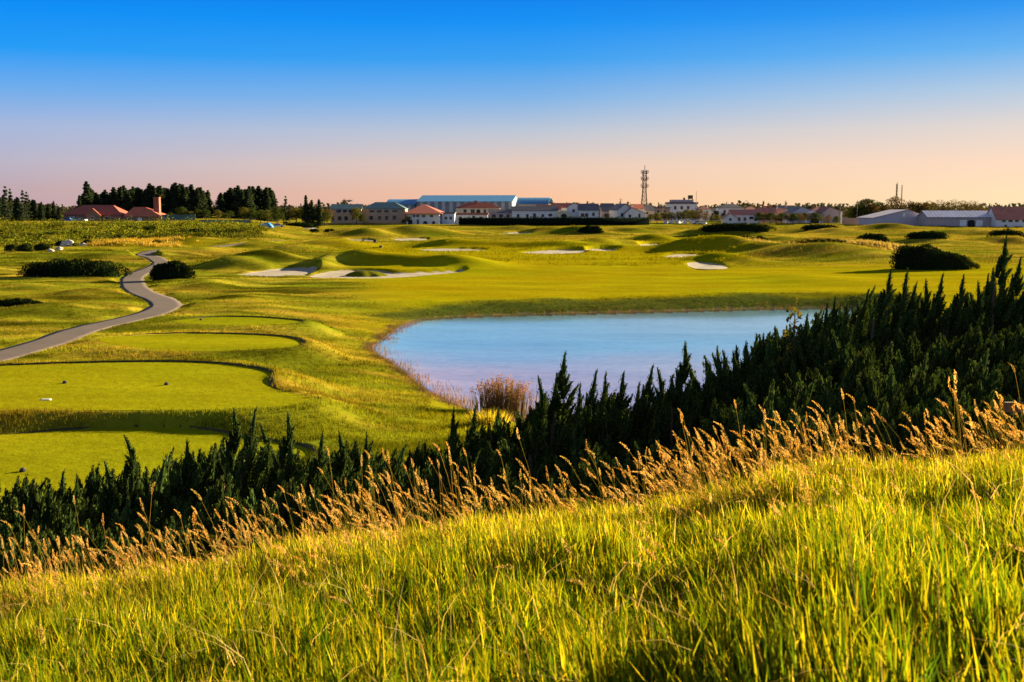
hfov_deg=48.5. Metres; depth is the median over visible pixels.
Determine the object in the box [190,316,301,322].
tee edge
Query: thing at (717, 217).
leafy tree
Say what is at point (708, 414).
juniper bush
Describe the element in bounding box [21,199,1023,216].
distant woods
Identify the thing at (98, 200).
pine tree
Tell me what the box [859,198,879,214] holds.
leafy tree
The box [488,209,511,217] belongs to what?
porch house
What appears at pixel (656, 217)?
leafy tree
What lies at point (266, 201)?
pine tree
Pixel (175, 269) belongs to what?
juniper clump
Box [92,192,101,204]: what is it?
pine tree
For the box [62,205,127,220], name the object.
lodge
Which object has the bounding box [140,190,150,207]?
pine tree
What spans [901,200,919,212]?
leafy tree
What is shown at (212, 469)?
juniper spire
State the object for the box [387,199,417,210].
warehouse
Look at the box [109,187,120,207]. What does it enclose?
pine tree
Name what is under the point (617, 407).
juniper spire
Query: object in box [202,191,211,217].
pine tree
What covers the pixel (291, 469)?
juniper spire
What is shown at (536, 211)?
row house
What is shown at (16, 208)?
pine tree
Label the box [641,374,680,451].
juniper spire
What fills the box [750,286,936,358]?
juniper bush
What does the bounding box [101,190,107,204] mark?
pine tree
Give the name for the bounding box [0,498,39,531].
juniper bush
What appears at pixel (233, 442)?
juniper spire
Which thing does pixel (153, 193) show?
pine tree
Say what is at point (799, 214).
leafy tree
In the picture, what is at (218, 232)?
shrub
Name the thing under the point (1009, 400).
juniper bush
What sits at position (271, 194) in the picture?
pine tree
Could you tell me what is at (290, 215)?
leafy tree
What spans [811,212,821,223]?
leafy tree
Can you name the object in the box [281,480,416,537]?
juniper bush
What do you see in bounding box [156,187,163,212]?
pine tree
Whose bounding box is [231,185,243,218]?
pine tree
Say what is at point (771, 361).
juniper spire
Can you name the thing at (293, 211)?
leafy tree
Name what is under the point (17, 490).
juniper bush
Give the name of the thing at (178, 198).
pine tree
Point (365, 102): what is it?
sky
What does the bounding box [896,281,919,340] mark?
juniper spire
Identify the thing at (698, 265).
sand bunker
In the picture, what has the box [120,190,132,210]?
pine tree
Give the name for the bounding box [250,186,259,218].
pine tree
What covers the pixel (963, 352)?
juniper bush
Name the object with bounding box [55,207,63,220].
pine tree
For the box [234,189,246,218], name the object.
pine tree
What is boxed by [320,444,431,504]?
juniper bush
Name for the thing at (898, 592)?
foreground grass
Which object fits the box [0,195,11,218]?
pine tree
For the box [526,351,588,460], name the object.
juniper spire
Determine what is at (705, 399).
juniper spire
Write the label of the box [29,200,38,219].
pine tree
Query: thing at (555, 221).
boundary hedge
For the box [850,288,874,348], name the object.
juniper spire
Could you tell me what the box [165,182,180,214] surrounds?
pine tree
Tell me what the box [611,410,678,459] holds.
juniper bush
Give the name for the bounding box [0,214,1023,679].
ground
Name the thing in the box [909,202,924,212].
leafy tree
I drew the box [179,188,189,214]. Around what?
pine tree
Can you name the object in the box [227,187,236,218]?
pine tree
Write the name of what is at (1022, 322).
juniper spire
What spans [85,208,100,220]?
lodge
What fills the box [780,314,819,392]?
juniper spire
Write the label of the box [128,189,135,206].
pine tree
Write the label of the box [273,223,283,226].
parked car
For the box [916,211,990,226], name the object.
long shed
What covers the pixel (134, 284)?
cart path
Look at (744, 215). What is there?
row house
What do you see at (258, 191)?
pine tree
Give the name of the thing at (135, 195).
pine tree
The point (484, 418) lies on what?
grass tussock
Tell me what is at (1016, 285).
juniper spire
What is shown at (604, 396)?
juniper spire
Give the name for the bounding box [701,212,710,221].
leafy tree
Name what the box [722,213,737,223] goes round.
gable house
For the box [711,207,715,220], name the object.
back house
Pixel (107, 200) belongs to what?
pine tree
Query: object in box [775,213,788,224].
leafy tree
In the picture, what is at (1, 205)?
pine tree
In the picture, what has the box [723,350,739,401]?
juniper spire
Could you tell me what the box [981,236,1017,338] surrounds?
juniper spire
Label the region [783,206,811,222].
lilac house
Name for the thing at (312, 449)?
tee edge
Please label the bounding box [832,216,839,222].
leafy tree
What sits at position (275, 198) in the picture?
pine tree
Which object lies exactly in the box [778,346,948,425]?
juniper bush
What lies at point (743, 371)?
juniper spire
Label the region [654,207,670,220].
shop house
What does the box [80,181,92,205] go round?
pine tree
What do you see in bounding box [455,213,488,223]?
house
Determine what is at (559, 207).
red roof house
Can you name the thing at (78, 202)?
pine tree
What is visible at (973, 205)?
leafy tree
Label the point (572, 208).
gable house
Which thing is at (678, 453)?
juniper bush
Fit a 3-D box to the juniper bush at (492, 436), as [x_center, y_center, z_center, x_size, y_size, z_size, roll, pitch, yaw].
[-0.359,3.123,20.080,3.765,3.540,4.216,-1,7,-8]
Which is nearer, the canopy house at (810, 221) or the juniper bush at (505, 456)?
the juniper bush at (505, 456)
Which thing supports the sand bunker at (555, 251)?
on the ground at (524, 286)
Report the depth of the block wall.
497.28 m
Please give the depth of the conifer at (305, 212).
451.21 m
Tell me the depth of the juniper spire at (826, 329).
18.84 m
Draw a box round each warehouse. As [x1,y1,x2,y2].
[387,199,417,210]
[416,195,517,211]
[516,198,552,205]
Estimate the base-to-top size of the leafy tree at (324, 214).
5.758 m
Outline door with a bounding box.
[967,220,974,226]
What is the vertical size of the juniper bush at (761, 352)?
4.640 m
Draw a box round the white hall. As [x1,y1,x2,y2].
[665,195,697,220]
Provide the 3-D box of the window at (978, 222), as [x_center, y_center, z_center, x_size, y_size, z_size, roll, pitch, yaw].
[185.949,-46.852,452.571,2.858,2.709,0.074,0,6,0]
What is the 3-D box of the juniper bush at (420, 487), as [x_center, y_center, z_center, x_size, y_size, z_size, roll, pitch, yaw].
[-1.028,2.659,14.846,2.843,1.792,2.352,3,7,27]
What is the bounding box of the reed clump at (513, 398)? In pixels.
[454,372,538,415]
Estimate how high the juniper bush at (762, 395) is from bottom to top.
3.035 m
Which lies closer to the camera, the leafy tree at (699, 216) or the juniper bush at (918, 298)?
the juniper bush at (918, 298)
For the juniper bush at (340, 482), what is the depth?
16.36 m
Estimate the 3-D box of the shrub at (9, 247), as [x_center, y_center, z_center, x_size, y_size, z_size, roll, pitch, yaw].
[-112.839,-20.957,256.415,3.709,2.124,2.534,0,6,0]
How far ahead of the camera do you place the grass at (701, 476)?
13.93 m
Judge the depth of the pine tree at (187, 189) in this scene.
481.59 m
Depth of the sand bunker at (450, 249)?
269.58 m
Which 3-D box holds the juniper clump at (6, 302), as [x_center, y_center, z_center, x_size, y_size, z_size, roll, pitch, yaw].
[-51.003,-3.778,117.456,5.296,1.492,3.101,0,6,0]
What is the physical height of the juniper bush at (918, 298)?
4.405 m
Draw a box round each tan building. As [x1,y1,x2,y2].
[330,204,363,223]
[362,202,407,222]
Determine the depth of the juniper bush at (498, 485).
14.94 m
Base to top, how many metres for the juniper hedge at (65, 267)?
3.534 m
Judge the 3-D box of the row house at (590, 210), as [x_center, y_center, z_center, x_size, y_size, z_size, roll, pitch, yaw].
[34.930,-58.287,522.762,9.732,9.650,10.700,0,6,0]
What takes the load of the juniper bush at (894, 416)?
on the ground at (524, 286)
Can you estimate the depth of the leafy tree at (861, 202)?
534.40 m
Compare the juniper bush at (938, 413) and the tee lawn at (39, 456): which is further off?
the tee lawn at (39, 456)
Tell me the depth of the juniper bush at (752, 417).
15.46 m
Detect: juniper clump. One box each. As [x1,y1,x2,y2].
[0,297,42,306]
[149,260,196,280]
[309,228,318,231]
[577,225,603,232]
[751,235,768,240]
[855,232,889,241]
[904,230,949,238]
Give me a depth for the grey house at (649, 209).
547.14 m
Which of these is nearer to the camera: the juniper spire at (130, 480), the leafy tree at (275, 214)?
the juniper spire at (130, 480)
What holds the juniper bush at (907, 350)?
on the ground at (524, 286)
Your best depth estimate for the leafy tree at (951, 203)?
544.94 m
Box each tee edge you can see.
[0,360,279,389]
[6,425,316,454]
[126,332,304,344]
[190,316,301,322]
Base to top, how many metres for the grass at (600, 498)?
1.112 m
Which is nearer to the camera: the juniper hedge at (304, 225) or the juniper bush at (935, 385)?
the juniper bush at (935, 385)
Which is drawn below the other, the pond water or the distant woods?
the pond water
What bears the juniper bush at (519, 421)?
on the ground at (524, 286)
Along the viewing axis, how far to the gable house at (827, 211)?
513.87 m
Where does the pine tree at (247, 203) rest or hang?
on the ground at (524, 286)
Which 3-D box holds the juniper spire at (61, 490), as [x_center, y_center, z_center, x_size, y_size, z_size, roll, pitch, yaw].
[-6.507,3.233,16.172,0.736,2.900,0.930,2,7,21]
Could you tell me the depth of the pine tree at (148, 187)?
494.21 m
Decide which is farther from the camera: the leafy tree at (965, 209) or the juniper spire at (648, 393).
the leafy tree at (965, 209)
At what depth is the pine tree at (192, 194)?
472.82 m
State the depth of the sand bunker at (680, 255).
243.60 m
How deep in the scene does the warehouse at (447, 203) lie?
687.96 m
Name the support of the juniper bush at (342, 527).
on the ground at (524, 286)
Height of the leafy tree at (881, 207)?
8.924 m
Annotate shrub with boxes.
[3,244,17,250]
[17,243,34,251]
[33,243,53,250]
[81,239,92,243]
[113,233,132,237]
[142,226,157,229]
[188,228,203,231]
[205,230,224,233]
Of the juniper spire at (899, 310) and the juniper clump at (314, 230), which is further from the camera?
the juniper clump at (314, 230)
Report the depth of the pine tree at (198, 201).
472.35 m
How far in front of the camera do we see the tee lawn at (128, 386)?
61.49 m
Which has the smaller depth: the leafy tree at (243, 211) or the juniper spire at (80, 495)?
the juniper spire at (80, 495)
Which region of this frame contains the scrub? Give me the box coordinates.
[0,214,279,245]
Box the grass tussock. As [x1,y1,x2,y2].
[455,408,513,425]
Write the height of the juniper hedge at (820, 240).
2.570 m
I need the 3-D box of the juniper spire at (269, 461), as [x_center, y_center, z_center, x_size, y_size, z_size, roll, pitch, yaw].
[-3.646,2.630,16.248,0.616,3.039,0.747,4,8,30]
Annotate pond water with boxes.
[373,307,856,421]
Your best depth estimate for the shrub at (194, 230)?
329.90 m
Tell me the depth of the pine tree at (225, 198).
473.06 m
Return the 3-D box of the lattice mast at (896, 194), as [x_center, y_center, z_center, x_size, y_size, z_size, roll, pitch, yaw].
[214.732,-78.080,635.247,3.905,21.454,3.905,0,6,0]
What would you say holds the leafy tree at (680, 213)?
on the ground at (524, 286)
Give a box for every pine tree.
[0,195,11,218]
[0,198,5,218]
[1,186,11,218]
[7,189,13,217]
[10,197,22,220]
[17,190,28,220]
[23,191,32,220]
[29,199,36,214]
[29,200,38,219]
[38,202,45,220]
[45,204,51,218]
[50,201,56,219]
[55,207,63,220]
[76,195,81,207]
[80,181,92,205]
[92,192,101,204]
[95,194,101,204]
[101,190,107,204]
[105,194,109,204]
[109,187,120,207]
[118,186,123,206]
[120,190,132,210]
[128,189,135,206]
[133,187,138,205]
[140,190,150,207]
[146,183,150,197]
[148,186,161,212]
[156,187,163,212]
[158,185,164,212]
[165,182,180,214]
[170,185,184,213]
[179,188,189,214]
[185,187,191,202]
[186,189,206,217]
[188,184,193,195]
[189,188,207,217]
[199,187,211,217]
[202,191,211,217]
[206,190,213,215]
[214,193,228,217]
[223,192,232,214]
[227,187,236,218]
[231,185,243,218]
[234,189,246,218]
[242,189,256,219]
[247,186,256,219]
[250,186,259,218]
[255,186,262,213]
[257,189,270,216]
[261,187,275,221]
[268,187,279,212]
[272,191,280,220]
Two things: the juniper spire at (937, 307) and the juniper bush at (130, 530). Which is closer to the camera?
the juniper bush at (130, 530)
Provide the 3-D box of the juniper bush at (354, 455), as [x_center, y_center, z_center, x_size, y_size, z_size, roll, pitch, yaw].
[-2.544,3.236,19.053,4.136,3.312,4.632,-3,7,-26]
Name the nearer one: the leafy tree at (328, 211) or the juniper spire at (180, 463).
the juniper spire at (180, 463)
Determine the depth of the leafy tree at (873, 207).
530.49 m
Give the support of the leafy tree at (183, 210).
on the ground at (524, 286)
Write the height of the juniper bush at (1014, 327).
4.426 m
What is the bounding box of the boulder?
[60,240,73,245]
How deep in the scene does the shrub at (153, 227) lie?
329.72 m
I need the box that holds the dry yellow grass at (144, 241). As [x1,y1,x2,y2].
[85,236,199,247]
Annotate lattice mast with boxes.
[641,169,648,204]
[894,184,898,207]
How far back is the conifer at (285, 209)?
451.68 m
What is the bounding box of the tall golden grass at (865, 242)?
[746,235,912,250]
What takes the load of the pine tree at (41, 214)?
on the ground at (524, 286)
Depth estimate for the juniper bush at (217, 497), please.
14.90 m
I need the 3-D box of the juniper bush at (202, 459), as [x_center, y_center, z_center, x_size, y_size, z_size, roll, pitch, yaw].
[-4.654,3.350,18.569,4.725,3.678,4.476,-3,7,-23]
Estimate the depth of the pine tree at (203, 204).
475.17 m
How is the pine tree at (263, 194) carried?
on the ground at (524, 286)
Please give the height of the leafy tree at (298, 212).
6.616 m
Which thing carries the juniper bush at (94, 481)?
on the ground at (524, 286)
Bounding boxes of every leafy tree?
[173,207,189,214]
[191,209,204,219]
[200,209,210,216]
[213,210,223,216]
[226,210,233,219]
[238,207,249,218]
[244,209,259,218]
[253,209,267,222]
[263,210,272,221]
[269,208,284,222]
[279,208,292,224]
[288,207,300,221]
[293,209,308,221]
[321,209,334,225]
[321,212,331,223]
[349,207,364,224]
[357,214,365,221]
[652,213,660,219]
[660,212,668,220]
[668,212,675,220]
[674,211,684,219]
[681,209,689,221]
[686,209,698,223]
[694,209,705,220]
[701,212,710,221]
[714,214,721,220]
[753,212,765,220]
[765,212,775,223]
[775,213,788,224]
[788,213,799,221]
[795,212,804,223]
[803,212,815,224]
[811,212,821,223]
[823,215,832,222]
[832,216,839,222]
[843,208,852,217]
[849,203,868,216]
[850,210,860,217]
[852,199,873,215]
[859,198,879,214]
[864,204,880,214]
[879,205,888,211]
[884,196,907,209]
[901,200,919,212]
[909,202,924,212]
[914,203,928,212]
[925,200,936,210]
[931,199,948,210]
[941,200,959,210]
[956,200,970,210]
[964,200,979,210]
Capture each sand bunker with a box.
[238,266,316,276]
[309,270,464,277]
[394,238,426,240]
[423,249,480,250]
[524,250,584,253]
[587,248,617,250]
[665,254,697,256]
[687,262,726,268]
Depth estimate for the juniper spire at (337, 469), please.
16.27 m
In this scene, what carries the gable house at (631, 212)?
on the ground at (524, 286)
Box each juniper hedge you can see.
[16,257,132,277]
[286,222,315,227]
[698,222,776,231]
[792,238,848,243]
[800,224,837,229]
[889,244,980,269]
[986,228,1023,236]
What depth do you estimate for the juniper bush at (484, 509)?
14.17 m
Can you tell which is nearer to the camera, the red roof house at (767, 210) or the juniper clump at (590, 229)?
the juniper clump at (590, 229)
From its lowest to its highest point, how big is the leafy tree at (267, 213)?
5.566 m
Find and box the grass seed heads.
[0,362,1023,666]
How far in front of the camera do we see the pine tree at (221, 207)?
469.59 m
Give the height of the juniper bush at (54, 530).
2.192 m
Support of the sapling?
on the ground at (524, 286)
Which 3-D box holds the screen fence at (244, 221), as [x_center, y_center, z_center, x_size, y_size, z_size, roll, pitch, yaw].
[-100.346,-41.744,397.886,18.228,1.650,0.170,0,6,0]
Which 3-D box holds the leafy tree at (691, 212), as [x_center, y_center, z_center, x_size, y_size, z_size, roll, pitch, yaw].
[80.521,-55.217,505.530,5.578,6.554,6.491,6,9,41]
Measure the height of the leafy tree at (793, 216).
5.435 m
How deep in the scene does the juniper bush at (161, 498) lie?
16.13 m
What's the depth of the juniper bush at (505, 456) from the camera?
17.59 m
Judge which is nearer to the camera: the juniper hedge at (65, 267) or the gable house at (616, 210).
the juniper hedge at (65, 267)
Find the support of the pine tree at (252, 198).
on the ground at (524, 286)
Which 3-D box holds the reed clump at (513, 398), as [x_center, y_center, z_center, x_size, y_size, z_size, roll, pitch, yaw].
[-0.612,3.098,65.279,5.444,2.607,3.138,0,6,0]
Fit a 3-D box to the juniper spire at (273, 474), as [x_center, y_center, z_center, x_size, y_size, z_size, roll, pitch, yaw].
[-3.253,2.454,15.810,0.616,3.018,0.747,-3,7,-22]
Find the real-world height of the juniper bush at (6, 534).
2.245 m
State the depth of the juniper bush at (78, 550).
13.01 m
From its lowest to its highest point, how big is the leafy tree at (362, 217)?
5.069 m
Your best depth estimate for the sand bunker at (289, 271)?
190.80 m
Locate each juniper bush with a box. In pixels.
[0,478,98,537]
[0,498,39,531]
[0,519,60,567]
[0,529,76,586]
[1,473,97,509]
[14,526,156,582]
[16,503,118,565]
[43,463,122,504]
[63,477,149,527]
[81,496,213,542]
[83,447,178,502]
[95,454,185,533]
[110,516,234,574]
[130,450,333,522]
[136,474,275,541]
[142,435,278,493]
[186,503,322,564]
[212,477,356,545]
[253,445,335,478]
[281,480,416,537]
[298,456,359,503]
[300,513,372,540]
[305,437,407,478]
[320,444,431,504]
[362,506,459,534]
[369,474,476,530]
[377,440,445,479]
[388,446,497,500]
[424,463,557,513]
[432,499,507,527]
[439,419,516,459]
[464,394,574,465]
[469,477,617,522]
[484,421,540,486]
[503,408,659,479]
[516,442,655,498]
[561,390,633,423]
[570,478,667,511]
[575,440,701,496]
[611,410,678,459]
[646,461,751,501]
[648,384,722,443]
[648,387,698,417]
[654,379,879,473]
[665,422,729,459]
[683,307,822,408]
[705,403,898,487]
[709,369,806,412]
[749,325,907,403]
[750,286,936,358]
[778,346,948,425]
[812,391,957,468]
[853,326,954,384]
[879,353,1001,413]
[881,291,969,345]
[885,387,1023,464]
[908,323,1022,386]
[925,349,1023,408]
[936,285,1022,344]
[953,324,1023,374]
[981,393,1023,421]
[986,353,1023,380]
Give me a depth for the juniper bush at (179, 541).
13.32 m
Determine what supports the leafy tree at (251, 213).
on the ground at (524, 286)
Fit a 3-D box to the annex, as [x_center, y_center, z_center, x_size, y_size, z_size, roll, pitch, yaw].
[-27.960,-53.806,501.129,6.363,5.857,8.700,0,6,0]
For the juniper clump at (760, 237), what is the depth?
288.99 m
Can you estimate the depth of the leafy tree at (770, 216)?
499.67 m
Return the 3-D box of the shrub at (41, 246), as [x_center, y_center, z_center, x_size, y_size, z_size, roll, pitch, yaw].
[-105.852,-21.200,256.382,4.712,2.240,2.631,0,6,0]
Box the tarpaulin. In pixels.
[260,222,273,226]
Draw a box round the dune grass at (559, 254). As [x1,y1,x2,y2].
[0,218,1023,266]
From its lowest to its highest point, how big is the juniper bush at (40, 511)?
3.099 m
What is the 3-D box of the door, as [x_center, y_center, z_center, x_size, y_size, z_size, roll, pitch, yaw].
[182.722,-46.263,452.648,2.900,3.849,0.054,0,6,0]
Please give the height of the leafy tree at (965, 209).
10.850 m
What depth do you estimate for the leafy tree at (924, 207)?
543.15 m
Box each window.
[960,220,966,225]
[976,220,982,226]
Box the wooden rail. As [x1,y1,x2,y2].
[1003,402,1023,411]
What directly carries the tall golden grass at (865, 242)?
on the ground at (524, 286)
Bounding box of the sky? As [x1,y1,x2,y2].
[0,0,1023,208]
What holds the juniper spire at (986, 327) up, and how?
on the ground at (524, 286)
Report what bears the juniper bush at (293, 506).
on the ground at (524, 286)
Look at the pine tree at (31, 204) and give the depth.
442.61 m
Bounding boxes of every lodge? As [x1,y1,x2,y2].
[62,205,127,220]
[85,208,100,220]
[123,197,165,220]
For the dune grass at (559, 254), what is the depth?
267.78 m
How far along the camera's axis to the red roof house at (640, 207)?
542.51 m
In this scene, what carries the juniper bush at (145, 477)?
on the ground at (524, 286)
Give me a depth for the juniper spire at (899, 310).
19.91 m
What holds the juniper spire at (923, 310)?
on the ground at (524, 286)
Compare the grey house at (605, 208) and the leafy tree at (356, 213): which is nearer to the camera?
the leafy tree at (356, 213)
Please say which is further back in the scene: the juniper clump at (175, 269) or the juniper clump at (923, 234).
the juniper clump at (923, 234)
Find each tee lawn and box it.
[0,362,309,409]
[0,427,312,499]
[97,334,301,350]
[174,317,299,324]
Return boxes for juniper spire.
[52,469,80,518]
[72,474,88,513]
[89,460,115,530]
[103,435,145,531]
[167,439,205,510]
[169,455,182,490]
[201,447,216,502]
[202,407,242,500]
[222,406,272,505]
[248,424,274,492]
[258,411,298,501]
[270,438,307,498]
[302,430,334,506]
[320,430,349,502]
[349,431,382,501]
[429,406,469,503]
[451,402,490,497]
[509,375,549,484]
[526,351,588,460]
[559,368,606,469]
[559,382,592,469]
[588,372,627,451]
[597,371,630,462]
[622,382,652,453]
[623,364,661,454]
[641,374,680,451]
[643,367,666,427]
[653,340,693,448]
[690,362,722,435]
[709,356,733,414]
[718,340,753,413]
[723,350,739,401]
[755,343,780,393]
[771,335,782,375]
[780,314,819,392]
[815,295,847,339]
[819,301,831,349]
[832,300,852,387]
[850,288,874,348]
[864,268,898,347]
[883,267,914,346]
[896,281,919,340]
[907,279,931,341]
[920,272,955,353]
[942,274,969,341]
[951,280,984,344]
[972,273,992,337]
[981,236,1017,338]
[986,255,1023,339]
[1013,302,1023,326]
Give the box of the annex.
[441,212,455,223]
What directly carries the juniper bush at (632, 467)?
on the ground at (524, 286)
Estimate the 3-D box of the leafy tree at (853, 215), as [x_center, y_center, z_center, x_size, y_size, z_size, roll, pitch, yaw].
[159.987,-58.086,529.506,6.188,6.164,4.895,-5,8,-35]
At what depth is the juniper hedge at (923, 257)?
192.10 m
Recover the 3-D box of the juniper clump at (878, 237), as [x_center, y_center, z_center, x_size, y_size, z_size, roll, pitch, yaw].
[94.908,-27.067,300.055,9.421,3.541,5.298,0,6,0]
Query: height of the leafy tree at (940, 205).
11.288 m
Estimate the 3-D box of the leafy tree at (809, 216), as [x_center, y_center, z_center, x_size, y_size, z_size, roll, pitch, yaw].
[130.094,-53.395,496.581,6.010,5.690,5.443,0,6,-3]
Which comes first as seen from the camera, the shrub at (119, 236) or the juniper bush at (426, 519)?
the juniper bush at (426, 519)
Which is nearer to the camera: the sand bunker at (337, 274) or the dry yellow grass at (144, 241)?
the sand bunker at (337, 274)
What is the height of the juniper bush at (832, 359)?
3.440 m
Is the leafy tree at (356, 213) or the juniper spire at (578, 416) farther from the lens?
the leafy tree at (356, 213)
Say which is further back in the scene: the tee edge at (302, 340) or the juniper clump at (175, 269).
the juniper clump at (175, 269)
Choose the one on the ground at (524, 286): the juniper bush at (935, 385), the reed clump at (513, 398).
the juniper bush at (935, 385)
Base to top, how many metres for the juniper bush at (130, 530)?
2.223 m
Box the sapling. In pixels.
[776,297,805,381]
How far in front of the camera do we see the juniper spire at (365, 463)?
16.25 m
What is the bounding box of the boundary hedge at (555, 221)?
[459,216,649,225]
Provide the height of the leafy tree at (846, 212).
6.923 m
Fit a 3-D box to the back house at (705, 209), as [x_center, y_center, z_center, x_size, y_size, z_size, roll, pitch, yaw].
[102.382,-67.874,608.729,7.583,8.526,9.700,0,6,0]
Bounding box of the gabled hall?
[403,204,442,224]
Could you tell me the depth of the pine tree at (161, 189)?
489.02 m
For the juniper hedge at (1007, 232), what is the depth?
325.75 m
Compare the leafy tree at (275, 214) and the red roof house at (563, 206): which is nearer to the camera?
the leafy tree at (275, 214)
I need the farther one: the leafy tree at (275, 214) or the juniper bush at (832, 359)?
the leafy tree at (275, 214)
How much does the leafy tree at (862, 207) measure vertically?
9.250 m
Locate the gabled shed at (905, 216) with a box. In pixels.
[856,209,918,225]
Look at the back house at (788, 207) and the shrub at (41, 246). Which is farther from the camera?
the back house at (788, 207)
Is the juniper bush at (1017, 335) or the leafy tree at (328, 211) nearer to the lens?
the juniper bush at (1017, 335)
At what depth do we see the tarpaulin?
394.75 m
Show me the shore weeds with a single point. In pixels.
(420, 381)
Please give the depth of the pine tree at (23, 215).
411.84 m
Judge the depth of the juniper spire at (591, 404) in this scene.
16.99 m
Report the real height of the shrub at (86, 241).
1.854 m
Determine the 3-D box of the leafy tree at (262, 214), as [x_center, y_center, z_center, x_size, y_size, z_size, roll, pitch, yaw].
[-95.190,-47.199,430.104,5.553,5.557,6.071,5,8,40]
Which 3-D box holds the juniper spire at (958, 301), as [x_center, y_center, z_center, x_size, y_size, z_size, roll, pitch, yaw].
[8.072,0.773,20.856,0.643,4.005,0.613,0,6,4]
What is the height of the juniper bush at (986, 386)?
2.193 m
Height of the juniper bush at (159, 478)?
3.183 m
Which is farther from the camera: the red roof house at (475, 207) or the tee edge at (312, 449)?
the red roof house at (475, 207)
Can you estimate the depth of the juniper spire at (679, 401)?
17.12 m
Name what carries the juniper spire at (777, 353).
on the ground at (524, 286)
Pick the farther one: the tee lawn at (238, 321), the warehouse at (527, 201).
the warehouse at (527, 201)
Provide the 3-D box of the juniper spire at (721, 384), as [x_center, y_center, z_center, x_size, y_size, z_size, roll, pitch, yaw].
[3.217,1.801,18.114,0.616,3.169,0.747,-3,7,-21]
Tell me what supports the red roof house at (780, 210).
on the ground at (524, 286)
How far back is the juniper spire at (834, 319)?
19.16 m
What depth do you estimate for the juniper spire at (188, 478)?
15.75 m
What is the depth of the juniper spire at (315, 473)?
15.76 m
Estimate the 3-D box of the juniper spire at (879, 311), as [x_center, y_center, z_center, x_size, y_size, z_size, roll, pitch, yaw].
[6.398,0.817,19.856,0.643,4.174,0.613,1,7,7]
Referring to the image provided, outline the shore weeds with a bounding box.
[344,302,889,420]
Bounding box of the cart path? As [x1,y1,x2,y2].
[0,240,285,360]
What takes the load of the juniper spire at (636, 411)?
on the ground at (524, 286)
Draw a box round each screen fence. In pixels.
[162,214,194,220]
[199,219,250,222]
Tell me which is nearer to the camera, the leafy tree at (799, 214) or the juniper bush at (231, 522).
the juniper bush at (231, 522)
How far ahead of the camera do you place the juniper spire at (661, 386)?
17.70 m
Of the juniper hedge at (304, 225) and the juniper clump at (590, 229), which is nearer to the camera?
the juniper clump at (590, 229)
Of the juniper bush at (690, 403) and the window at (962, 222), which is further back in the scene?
the window at (962, 222)
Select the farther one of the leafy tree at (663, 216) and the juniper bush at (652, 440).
the leafy tree at (663, 216)
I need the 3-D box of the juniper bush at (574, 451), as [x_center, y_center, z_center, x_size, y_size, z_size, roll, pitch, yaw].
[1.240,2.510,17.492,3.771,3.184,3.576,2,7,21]
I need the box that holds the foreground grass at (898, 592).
[0,443,1023,681]
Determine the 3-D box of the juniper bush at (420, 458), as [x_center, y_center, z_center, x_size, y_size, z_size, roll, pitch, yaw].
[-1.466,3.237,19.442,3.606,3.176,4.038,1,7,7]
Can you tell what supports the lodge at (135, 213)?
on the ground at (524, 286)
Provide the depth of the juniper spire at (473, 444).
16.23 m
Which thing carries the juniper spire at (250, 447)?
on the ground at (524, 286)
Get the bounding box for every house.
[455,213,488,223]
[456,201,499,216]
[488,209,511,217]
[511,206,557,217]
[536,204,560,216]
[551,203,570,210]
[557,210,569,217]
[566,202,577,217]
[578,204,599,217]
[600,203,613,217]
[609,203,629,217]
[623,207,646,217]
[630,204,644,211]
[643,205,654,220]
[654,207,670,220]
[696,206,710,220]
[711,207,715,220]
[716,204,743,220]
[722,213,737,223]
[728,209,758,222]
[755,204,776,222]
[769,205,786,221]
[775,205,792,209]
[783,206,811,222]
[803,211,822,222]
[815,207,842,222]
[987,207,1023,226]
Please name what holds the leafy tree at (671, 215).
on the ground at (524, 286)
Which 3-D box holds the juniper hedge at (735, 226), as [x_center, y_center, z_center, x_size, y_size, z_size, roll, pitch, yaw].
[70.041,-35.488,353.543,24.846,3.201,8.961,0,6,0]
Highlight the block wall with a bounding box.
[842,218,856,224]
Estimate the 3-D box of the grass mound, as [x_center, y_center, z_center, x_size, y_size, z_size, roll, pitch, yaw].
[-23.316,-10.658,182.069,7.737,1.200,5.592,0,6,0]
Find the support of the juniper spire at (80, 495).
on the ground at (524, 286)
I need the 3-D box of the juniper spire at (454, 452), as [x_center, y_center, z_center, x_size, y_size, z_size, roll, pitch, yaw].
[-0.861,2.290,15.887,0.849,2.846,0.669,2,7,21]
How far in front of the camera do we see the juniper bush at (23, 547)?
13.11 m
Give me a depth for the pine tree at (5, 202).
416.85 m
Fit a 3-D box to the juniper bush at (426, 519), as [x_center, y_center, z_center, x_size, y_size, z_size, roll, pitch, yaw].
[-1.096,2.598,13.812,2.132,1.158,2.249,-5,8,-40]
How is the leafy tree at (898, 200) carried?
on the ground at (524, 286)
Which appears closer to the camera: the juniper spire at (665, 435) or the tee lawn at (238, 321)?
the juniper spire at (665, 435)
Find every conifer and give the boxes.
[283,196,288,223]
[301,195,310,223]
[307,200,316,226]
[314,199,324,225]
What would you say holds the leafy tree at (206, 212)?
on the ground at (524, 286)
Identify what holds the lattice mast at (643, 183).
on the ground at (524, 286)

